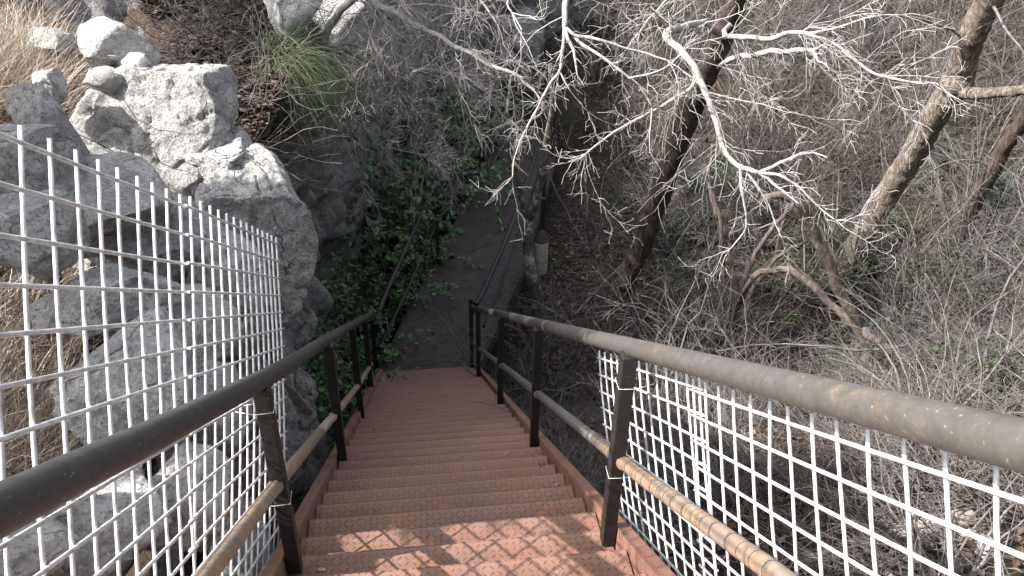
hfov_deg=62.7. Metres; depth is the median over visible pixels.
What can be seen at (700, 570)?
bare shrub
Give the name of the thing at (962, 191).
bare shrub
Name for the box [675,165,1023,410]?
bare shrub
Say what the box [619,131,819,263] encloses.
bare shrub
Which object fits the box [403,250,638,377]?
bare shrub
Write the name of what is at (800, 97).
bare shrub
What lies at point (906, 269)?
bare shrub
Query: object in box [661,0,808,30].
bare shrub
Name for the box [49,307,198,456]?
boulder
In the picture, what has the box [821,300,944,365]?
undergrowth shrub
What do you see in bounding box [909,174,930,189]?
undergrowth shrub
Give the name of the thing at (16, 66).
dry grass
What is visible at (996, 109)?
bare shrub
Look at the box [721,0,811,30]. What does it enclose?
bare shrub
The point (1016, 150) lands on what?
bare shrub
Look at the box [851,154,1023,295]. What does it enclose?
bare shrub
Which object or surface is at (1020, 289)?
bare shrub
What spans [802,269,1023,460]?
bare shrub
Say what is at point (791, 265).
undergrowth shrub
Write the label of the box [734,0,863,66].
bare shrub
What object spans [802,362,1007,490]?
bare shrub
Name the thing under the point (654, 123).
bare shrub
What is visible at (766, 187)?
undergrowth shrub
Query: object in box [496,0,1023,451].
thicket twigs
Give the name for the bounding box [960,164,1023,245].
bare shrub
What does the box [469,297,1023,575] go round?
stair railing
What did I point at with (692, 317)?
bare shrub
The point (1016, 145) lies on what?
bare shrub
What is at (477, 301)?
walkway railing
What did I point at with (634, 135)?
bare shrub
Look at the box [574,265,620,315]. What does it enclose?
fallen log
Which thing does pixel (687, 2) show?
bare shrub
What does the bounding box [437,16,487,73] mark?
bare shrub
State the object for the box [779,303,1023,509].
bare shrub
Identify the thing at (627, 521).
bare shrub
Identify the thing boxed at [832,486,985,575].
bare shrub
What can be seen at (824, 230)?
bare shrub
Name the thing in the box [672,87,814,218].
bare shrub
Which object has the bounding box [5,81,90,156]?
boulder
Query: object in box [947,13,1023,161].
bare shrub
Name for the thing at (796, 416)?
dead twigs
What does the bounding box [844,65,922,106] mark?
bare shrub
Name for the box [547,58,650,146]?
bare shrub
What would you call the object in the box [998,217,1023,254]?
undergrowth shrub
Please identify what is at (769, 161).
bare shrub
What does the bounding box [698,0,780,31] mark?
bare shrub
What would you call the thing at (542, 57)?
bare shrub
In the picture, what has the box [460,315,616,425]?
bare shrub
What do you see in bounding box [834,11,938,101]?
bare shrub
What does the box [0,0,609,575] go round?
hillside
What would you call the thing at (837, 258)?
bare shrub
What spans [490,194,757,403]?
bare shrub
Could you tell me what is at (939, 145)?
undergrowth shrub
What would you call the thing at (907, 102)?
bare shrub
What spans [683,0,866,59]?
bare shrub
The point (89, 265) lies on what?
stone
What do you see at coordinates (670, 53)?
bare shrub
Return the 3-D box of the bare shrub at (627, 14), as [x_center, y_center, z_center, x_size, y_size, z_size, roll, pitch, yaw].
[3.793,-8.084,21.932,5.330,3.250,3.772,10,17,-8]
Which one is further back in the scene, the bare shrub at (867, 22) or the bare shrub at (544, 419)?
the bare shrub at (867, 22)
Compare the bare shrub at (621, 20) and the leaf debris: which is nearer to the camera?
the leaf debris
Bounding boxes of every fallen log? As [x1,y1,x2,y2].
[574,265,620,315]
[798,506,977,572]
[861,465,992,551]
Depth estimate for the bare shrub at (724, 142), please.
18.43 m
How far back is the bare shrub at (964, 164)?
15.99 m
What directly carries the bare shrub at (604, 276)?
on the ground at (569, 118)
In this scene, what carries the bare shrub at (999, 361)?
on the ground at (569, 118)
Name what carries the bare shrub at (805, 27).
on the ground at (569, 118)
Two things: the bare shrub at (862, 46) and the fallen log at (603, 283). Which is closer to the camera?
the fallen log at (603, 283)
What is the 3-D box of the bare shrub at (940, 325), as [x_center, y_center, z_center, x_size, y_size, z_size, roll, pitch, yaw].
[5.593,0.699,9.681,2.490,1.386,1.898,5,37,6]
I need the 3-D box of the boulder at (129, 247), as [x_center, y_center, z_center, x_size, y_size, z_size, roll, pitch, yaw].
[-1.965,-0.256,4.809,0.856,0.586,0.634,-21,39,-30]
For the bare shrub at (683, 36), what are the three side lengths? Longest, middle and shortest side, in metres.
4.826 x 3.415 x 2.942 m
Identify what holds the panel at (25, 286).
attached to the top landing
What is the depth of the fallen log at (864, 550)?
5.34 m
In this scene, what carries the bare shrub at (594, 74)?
on the ground at (569, 118)
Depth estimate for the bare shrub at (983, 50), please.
17.95 m
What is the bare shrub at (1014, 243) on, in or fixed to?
on the ground at (569, 118)
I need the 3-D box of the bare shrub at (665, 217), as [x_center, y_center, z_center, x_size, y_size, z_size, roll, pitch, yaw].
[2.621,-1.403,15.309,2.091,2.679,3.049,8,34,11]
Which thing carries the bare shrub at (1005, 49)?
on the ground at (569, 118)
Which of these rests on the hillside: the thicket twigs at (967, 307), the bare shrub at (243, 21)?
the bare shrub at (243, 21)
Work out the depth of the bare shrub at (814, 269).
14.02 m
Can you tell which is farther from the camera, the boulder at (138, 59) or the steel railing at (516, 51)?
the steel railing at (516, 51)
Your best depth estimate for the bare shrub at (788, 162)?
17.35 m
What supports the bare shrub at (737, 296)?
on the ground at (569, 118)
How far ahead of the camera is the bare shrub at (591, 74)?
19.86 m
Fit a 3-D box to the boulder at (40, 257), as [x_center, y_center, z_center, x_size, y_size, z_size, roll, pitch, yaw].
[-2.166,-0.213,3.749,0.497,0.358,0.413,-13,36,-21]
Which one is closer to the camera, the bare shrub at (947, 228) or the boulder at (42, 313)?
the boulder at (42, 313)
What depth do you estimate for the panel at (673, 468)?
3.00 m
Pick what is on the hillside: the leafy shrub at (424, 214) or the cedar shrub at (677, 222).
the leafy shrub at (424, 214)
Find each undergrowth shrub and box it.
[641,320,685,347]
[659,366,721,401]
[661,199,736,249]
[685,332,734,356]
[690,332,768,364]
[691,180,763,233]
[697,178,774,223]
[748,246,822,289]
[753,224,824,262]
[754,184,788,220]
[762,260,868,321]
[805,262,873,311]
[812,345,859,377]
[813,247,874,280]
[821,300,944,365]
[822,194,909,243]
[835,335,920,379]
[838,91,887,117]
[840,248,948,306]
[875,291,923,332]
[877,213,911,246]
[889,212,928,239]
[908,87,955,124]
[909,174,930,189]
[913,245,990,285]
[916,142,955,182]
[926,325,1023,407]
[932,128,974,163]
[933,217,996,258]
[937,244,1017,299]
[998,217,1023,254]
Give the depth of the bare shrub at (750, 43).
20.06 m
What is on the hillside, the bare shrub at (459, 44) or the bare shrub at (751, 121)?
the bare shrub at (459, 44)
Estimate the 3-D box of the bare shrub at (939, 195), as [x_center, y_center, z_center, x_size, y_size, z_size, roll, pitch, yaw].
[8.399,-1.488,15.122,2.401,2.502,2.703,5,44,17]
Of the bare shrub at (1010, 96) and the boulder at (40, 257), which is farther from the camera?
the bare shrub at (1010, 96)
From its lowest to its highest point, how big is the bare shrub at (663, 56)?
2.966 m
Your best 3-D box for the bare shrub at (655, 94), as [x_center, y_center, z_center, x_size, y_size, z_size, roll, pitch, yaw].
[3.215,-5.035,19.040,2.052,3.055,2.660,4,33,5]
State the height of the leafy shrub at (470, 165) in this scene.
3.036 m
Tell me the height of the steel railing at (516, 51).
3.311 m
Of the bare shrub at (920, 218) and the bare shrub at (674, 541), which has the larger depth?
the bare shrub at (920, 218)
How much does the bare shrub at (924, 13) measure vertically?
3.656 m
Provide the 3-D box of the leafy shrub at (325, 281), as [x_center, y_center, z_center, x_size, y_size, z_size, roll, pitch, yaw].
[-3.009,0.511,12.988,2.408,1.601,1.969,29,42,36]
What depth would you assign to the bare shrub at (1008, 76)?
17.56 m
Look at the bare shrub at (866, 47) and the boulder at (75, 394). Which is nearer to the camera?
the boulder at (75, 394)
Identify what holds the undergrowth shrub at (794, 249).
on the ground at (569, 118)
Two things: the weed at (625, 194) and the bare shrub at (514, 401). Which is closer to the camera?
the bare shrub at (514, 401)
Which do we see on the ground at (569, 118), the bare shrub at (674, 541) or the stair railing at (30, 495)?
the bare shrub at (674, 541)
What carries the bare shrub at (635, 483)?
on the ground at (569, 118)
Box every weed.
[605,191,628,202]
[779,312,802,326]
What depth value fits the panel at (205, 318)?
2.79 m
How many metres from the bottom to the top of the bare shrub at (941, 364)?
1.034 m
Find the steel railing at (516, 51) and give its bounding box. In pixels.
[477,26,560,155]
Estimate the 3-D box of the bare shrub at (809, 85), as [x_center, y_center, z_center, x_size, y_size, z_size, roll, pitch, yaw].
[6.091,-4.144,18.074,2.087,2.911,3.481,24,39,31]
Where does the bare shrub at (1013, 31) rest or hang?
on the ground at (569, 118)
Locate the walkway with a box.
[376,127,561,373]
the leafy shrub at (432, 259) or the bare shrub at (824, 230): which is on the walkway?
the leafy shrub at (432, 259)
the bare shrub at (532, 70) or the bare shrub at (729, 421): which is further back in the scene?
the bare shrub at (532, 70)
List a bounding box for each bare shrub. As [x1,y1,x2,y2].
[147,1,245,60]
[153,0,262,24]
[211,1,267,36]
[291,0,601,235]
[399,238,573,420]
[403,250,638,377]
[430,284,678,419]
[433,0,514,105]
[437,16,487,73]
[448,13,496,89]
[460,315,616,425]
[461,45,546,94]
[476,43,586,95]
[480,0,527,50]
[489,269,629,398]
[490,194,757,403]
[491,0,621,71]
[504,226,747,408]
[509,0,666,85]
[516,395,601,452]
[527,231,685,337]
[528,121,690,269]
[533,0,656,151]
[534,0,625,66]
[539,397,772,489]
[542,0,726,80]
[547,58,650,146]
[554,358,669,456]
[558,0,712,34]
[558,427,592,473]
[562,0,663,74]
[565,169,752,282]
[569,398,785,567]
[570,0,620,43]
[570,1,700,71]
[576,140,690,208]
[576,308,677,467]
[578,102,831,266]
[580,415,933,575]
[584,0,653,45]
[587,116,708,277]
[587,429,652,509]
[588,242,779,344]
[591,1,659,30]
[593,38,738,169]
[595,84,677,169]
[595,140,698,228]
[597,276,832,413]
[598,429,669,507]
[606,117,677,184]
[611,0,666,34]
[611,13,688,126]
[617,0,704,30]
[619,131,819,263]
[621,163,737,214]
[622,437,667,523]
[623,0,785,73]
[626,0,761,69]
[626,386,776,575]
[627,0,731,82]
[630,491,750,575]
[630,514,707,575]
[634,257,787,352]
[635,34,708,133]
[640,273,695,328]
[653,0,750,39]
[653,65,787,162]
[655,110,848,215]
[656,118,839,266]
[656,295,825,509]
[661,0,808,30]
[661,1,807,73]
[662,48,787,127]
[665,0,812,85]
[668,0,800,25]
[670,0,723,29]
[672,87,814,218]
[673,138,780,260]
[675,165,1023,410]
[678,65,851,194]
[678,231,806,346]
[682,8,823,139]
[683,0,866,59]
[684,0,750,24]
[687,106,852,209]
[689,0,900,42]
[693,110,760,168]
[694,59,810,160]
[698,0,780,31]
[698,0,837,124]
[700,92,817,164]
[701,0,858,63]
[704,0,820,161]
[717,181,841,262]
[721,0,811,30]
[732,27,846,180]
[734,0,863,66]
[734,20,875,178]
[734,170,895,303]
[736,160,1007,348]
[743,0,910,37]
[743,257,1023,447]
[748,2,831,86]
[749,113,863,236]
[752,0,925,54]
[755,0,912,100]
[755,62,828,133]
[756,0,834,40]
[760,37,909,90]
[764,141,968,329]
[769,61,964,173]
[773,189,897,308]
[775,0,867,58]
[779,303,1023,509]
[791,0,941,108]
[793,261,1023,416]
[794,126,890,188]
[797,22,959,177]
[798,334,1023,575]
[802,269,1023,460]
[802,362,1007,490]
[804,158,940,318]
[805,0,858,22]
[807,478,1023,575]
[813,64,885,160]
[818,0,939,121]
[819,1,857,31]
[820,79,902,170]
[828,1,1003,125]
[830,0,899,55]
[831,0,1001,79]
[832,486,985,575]
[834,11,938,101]
[835,43,975,170]
[841,0,1023,153]
[843,34,1002,162]
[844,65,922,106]
[848,0,932,65]
[849,74,970,208]
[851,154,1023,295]
[854,0,972,44]
[858,239,980,351]
[859,161,1022,311]
[866,324,1022,403]
[875,0,1023,64]
[878,0,1011,98]
[884,14,998,135]
[886,94,1023,227]
[890,209,1023,320]
[892,139,1020,250]
[894,1,1014,76]
[897,47,1023,266]
[897,260,1022,366]
[898,162,1022,278]
[902,331,1021,393]
[911,99,1019,247]
[916,169,1023,279]
[919,0,960,39]
[926,132,1023,321]
[928,8,1023,117]
[937,234,1023,320]
[940,217,1023,338]
[942,296,1023,560]
[946,229,1023,340]
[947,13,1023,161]
[949,131,1023,266]
[951,8,1023,59]
[957,105,1023,180]
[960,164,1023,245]
[967,173,1023,350]
[969,229,1023,264]
[979,54,1023,107]
[983,39,1023,137]
[984,153,1023,301]
[988,0,1023,74]
[992,0,1023,60]
[994,96,1023,190]
[997,230,1023,256]
[999,160,1022,267]
[1006,0,1023,20]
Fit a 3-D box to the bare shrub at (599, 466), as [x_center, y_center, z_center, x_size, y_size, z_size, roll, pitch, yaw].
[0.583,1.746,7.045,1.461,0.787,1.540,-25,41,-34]
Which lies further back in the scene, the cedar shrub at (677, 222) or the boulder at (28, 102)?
the cedar shrub at (677, 222)
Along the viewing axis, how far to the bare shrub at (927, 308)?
13.60 m
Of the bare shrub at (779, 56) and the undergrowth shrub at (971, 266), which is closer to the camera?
the undergrowth shrub at (971, 266)
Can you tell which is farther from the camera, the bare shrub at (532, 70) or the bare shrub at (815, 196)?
the bare shrub at (532, 70)
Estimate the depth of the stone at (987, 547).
4.45 m
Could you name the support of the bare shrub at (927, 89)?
on the ground at (569, 118)
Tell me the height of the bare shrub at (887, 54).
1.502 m
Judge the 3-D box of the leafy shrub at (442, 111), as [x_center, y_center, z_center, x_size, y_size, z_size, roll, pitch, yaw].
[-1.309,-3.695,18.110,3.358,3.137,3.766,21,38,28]
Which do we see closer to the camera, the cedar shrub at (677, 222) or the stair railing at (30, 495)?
the stair railing at (30, 495)
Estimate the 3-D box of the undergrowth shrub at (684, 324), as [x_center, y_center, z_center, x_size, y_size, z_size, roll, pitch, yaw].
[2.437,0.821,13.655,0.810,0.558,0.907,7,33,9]
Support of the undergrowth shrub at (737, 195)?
on the ground at (569, 118)
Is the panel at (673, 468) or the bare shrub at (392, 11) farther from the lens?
the bare shrub at (392, 11)
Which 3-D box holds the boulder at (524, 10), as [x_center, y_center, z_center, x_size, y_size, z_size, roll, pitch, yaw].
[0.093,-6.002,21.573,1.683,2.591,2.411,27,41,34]
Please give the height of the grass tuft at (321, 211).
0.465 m
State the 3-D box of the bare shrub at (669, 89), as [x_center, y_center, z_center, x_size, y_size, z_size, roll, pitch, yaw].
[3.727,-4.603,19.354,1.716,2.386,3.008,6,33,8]
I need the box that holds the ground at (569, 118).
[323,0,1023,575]
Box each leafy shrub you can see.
[300,310,407,441]
[308,294,434,413]
[310,266,403,371]
[313,389,351,441]
[314,219,458,350]
[328,435,335,450]
[331,87,475,302]
[353,140,491,287]
[385,223,449,273]
[393,40,549,187]
[397,78,536,231]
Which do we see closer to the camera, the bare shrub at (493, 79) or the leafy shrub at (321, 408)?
the leafy shrub at (321, 408)
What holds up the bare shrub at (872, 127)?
on the ground at (569, 118)
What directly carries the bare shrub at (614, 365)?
on the ground at (569, 118)
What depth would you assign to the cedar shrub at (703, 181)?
17.90 m
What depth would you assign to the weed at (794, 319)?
14.06 m
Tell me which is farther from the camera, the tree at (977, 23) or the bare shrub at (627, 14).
the bare shrub at (627, 14)
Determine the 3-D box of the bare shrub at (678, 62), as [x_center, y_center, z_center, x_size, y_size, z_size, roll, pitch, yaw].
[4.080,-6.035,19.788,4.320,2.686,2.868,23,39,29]
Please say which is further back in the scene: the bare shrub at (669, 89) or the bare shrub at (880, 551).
the bare shrub at (669, 89)
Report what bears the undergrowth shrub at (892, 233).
on the ground at (569, 118)
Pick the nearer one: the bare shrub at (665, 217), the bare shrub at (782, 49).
the bare shrub at (665, 217)
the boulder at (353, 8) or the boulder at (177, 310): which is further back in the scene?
the boulder at (353, 8)
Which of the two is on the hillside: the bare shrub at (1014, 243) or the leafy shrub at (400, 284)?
the leafy shrub at (400, 284)
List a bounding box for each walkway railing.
[370,110,483,365]
[473,119,560,327]
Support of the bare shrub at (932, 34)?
on the ground at (569, 118)
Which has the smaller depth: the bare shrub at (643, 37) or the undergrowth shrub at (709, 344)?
the undergrowth shrub at (709, 344)
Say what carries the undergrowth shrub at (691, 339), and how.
on the ground at (569, 118)
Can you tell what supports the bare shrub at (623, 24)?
on the ground at (569, 118)
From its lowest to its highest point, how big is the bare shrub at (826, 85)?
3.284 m
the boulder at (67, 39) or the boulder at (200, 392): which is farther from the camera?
the boulder at (67, 39)
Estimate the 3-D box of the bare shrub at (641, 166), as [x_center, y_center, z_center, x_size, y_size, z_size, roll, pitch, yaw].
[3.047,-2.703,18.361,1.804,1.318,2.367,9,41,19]
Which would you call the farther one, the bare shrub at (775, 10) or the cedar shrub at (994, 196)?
the bare shrub at (775, 10)
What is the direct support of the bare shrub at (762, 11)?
on the ground at (569, 118)
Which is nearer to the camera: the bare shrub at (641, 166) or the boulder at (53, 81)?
the boulder at (53, 81)
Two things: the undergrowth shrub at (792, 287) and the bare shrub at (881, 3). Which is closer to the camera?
the undergrowth shrub at (792, 287)
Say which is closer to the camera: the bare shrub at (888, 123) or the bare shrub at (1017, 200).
the bare shrub at (1017, 200)
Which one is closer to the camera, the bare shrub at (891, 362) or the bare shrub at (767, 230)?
the bare shrub at (891, 362)
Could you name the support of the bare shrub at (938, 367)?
on the ground at (569, 118)
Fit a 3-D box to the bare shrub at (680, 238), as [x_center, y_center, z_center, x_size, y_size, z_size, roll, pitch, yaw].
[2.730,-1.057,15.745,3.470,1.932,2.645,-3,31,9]
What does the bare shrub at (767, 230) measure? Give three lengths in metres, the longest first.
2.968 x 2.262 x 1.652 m
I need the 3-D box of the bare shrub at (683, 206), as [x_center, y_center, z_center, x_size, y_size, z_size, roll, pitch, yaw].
[4.150,-1.911,15.877,4.920,3.000,3.482,18,33,16]
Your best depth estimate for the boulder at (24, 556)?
2.54 m
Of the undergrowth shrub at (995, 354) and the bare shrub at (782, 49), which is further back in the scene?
the bare shrub at (782, 49)
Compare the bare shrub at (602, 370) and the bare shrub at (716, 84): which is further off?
the bare shrub at (716, 84)
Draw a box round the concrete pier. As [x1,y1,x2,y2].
[534,197,547,275]
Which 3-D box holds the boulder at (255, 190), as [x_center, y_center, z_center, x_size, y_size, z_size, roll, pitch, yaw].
[-1.673,-0.305,5.729,0.749,1.263,0.640,-3,33,-6]
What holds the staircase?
on the walkway
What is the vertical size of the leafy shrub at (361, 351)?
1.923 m
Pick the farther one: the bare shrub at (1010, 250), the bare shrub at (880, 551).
the bare shrub at (1010, 250)
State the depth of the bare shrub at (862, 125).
17.95 m
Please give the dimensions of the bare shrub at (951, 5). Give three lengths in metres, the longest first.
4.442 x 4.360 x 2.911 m
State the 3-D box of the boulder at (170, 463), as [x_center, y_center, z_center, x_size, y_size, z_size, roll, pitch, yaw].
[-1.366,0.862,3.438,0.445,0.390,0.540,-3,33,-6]
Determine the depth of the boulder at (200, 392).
3.86 m
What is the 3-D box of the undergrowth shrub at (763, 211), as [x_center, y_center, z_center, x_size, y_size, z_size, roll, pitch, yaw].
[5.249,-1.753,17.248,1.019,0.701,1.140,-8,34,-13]
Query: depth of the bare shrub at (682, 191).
17.09 m
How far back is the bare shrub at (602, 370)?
12.38 m
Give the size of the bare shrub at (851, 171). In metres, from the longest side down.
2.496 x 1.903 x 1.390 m
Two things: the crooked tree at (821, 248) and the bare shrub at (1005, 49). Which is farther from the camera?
the bare shrub at (1005, 49)
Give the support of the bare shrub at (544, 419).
on the ground at (569, 118)
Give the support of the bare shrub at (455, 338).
on the ground at (569, 118)
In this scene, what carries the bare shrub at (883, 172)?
on the ground at (569, 118)
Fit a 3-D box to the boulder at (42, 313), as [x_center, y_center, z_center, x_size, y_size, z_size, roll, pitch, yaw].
[-1.903,0.032,3.947,0.474,0.302,0.652,21,38,28]
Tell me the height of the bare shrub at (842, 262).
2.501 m
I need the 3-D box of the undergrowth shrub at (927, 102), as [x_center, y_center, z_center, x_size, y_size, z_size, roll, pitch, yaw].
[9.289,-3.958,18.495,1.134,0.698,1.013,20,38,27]
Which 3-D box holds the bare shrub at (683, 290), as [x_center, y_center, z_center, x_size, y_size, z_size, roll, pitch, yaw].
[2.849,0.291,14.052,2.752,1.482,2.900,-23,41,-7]
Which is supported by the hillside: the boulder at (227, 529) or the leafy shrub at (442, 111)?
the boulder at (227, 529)
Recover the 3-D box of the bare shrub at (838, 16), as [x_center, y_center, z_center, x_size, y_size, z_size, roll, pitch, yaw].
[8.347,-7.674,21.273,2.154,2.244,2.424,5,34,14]
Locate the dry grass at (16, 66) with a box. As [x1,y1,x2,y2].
[0,0,295,497]
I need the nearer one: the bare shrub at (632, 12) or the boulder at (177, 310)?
the boulder at (177, 310)
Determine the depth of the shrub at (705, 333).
13.92 m
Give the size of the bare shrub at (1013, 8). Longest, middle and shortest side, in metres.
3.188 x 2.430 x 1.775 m
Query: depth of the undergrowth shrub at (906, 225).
16.38 m
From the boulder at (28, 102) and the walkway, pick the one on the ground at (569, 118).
the walkway
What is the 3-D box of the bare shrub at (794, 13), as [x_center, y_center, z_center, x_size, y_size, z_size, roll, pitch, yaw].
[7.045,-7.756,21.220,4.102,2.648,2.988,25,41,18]
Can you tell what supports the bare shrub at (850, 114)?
on the ground at (569, 118)
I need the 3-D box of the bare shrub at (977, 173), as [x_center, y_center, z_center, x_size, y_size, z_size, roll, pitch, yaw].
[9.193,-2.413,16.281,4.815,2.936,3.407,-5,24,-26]
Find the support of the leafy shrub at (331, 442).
on the hillside
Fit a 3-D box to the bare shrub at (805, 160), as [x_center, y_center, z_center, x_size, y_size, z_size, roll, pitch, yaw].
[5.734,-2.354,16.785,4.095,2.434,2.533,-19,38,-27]
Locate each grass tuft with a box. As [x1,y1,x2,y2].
[181,0,398,176]
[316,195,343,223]
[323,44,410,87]
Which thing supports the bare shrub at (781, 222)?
on the ground at (569, 118)
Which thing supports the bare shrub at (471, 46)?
on the hillside
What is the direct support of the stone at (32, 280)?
on the hillside
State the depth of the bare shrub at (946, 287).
13.64 m
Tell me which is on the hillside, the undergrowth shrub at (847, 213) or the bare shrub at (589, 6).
the bare shrub at (589, 6)
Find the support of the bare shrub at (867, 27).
on the ground at (569, 118)
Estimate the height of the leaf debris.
6.268 m
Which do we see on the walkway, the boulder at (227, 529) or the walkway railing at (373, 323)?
the walkway railing at (373, 323)
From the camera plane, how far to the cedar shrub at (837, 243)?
15.42 m
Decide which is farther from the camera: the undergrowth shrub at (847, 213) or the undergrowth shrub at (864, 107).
the undergrowth shrub at (864, 107)
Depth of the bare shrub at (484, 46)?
20.14 m
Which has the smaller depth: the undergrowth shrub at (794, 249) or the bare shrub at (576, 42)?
the undergrowth shrub at (794, 249)
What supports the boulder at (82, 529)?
on the hillside
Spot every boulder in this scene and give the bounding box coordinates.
[0,123,87,194]
[0,189,89,278]
[0,515,79,575]
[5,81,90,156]
[26,26,77,55]
[29,263,190,338]
[32,67,67,105]
[46,465,173,575]
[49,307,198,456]
[69,63,238,201]
[69,152,175,258]
[77,16,160,68]
[82,66,122,94]
[88,196,225,283]
[115,52,151,67]
[144,439,230,552]
[153,358,252,467]
[166,283,244,361]
[180,230,268,357]
[185,125,253,182]
[194,143,318,329]
[207,497,272,575]
[263,0,322,43]
[312,0,385,91]
[485,5,544,81]
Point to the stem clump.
(718, 210)
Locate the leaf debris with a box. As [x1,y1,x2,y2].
[317,199,558,570]
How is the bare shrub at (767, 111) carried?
on the ground at (569, 118)
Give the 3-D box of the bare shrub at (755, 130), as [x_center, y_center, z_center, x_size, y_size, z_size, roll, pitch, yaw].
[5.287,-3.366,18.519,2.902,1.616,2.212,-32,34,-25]
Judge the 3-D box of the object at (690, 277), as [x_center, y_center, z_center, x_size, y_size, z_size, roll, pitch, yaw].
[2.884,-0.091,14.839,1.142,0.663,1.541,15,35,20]
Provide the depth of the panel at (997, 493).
1.75 m
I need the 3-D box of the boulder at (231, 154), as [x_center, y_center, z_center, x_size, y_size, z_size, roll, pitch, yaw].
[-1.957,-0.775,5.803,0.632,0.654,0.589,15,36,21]
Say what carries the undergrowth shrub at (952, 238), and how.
on the ground at (569, 118)
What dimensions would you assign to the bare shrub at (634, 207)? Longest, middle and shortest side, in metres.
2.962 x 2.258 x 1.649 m
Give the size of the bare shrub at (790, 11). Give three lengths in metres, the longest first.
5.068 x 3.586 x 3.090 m
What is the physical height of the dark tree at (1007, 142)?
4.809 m
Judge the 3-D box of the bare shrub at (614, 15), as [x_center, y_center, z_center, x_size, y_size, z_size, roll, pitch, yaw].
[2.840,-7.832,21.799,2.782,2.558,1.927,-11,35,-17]
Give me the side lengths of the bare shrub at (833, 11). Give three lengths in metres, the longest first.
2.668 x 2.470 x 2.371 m
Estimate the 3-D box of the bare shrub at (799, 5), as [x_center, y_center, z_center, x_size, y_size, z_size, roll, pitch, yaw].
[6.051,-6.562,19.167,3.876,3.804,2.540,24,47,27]
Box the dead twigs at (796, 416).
[66,0,1023,575]
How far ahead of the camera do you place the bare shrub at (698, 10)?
21.55 m
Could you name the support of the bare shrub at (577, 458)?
on the ground at (569, 118)
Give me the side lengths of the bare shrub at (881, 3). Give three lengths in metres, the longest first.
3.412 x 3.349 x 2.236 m
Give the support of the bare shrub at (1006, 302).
on the ground at (569, 118)
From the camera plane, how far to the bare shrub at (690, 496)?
6.76 m
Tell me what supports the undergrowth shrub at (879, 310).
on the ground at (569, 118)
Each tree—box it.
[469,0,990,322]
[498,55,567,318]
[675,179,920,383]
[781,0,1023,276]
[905,101,1023,249]
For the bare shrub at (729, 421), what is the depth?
7.48 m
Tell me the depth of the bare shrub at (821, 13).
21.05 m
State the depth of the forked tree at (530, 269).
13.28 m
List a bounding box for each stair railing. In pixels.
[0,310,373,575]
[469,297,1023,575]
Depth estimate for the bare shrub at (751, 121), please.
18.35 m
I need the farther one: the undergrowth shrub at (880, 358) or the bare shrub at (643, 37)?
the bare shrub at (643, 37)
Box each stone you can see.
[9,272,37,291]
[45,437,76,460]
[72,258,95,270]
[975,533,993,558]
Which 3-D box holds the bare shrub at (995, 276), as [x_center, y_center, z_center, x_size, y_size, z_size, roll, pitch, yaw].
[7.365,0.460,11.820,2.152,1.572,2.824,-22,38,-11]
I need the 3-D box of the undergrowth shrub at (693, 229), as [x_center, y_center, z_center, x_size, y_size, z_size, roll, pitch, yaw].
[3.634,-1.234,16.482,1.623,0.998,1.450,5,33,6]
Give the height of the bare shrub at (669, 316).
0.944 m
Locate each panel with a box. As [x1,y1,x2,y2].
[0,125,198,575]
[184,196,286,575]
[596,350,717,575]
[688,379,1023,575]
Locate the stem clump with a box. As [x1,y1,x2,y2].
[693,141,816,302]
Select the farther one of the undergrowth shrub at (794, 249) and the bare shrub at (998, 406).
the undergrowth shrub at (794, 249)
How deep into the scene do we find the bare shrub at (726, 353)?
10.06 m
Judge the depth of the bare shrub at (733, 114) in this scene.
17.78 m
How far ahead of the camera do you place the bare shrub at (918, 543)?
4.22 m
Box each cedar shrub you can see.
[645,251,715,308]
[653,209,743,265]
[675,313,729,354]
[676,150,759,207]
[809,226,912,274]
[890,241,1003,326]
[967,157,1023,218]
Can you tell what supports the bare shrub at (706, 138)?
on the ground at (569, 118)
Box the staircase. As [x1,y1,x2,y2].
[259,363,675,575]
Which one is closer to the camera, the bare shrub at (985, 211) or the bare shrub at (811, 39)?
the bare shrub at (985, 211)
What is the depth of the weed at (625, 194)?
17.99 m
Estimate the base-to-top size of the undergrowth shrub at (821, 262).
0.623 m
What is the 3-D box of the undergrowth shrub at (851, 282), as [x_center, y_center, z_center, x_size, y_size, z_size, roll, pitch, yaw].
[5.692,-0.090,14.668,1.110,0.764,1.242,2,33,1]
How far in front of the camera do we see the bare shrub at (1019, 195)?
14.52 m
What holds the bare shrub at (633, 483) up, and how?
on the ground at (569, 118)
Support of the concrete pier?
on the ground at (569, 118)
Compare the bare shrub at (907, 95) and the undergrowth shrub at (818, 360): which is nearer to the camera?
the undergrowth shrub at (818, 360)
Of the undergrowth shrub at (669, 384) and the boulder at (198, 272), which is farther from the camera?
the undergrowth shrub at (669, 384)
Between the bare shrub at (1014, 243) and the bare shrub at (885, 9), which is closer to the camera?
the bare shrub at (1014, 243)
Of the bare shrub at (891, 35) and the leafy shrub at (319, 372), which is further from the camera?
the bare shrub at (891, 35)
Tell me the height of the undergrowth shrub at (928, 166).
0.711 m
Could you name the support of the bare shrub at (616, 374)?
on the ground at (569, 118)
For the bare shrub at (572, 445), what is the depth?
9.10 m
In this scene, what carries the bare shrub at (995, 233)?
on the ground at (569, 118)

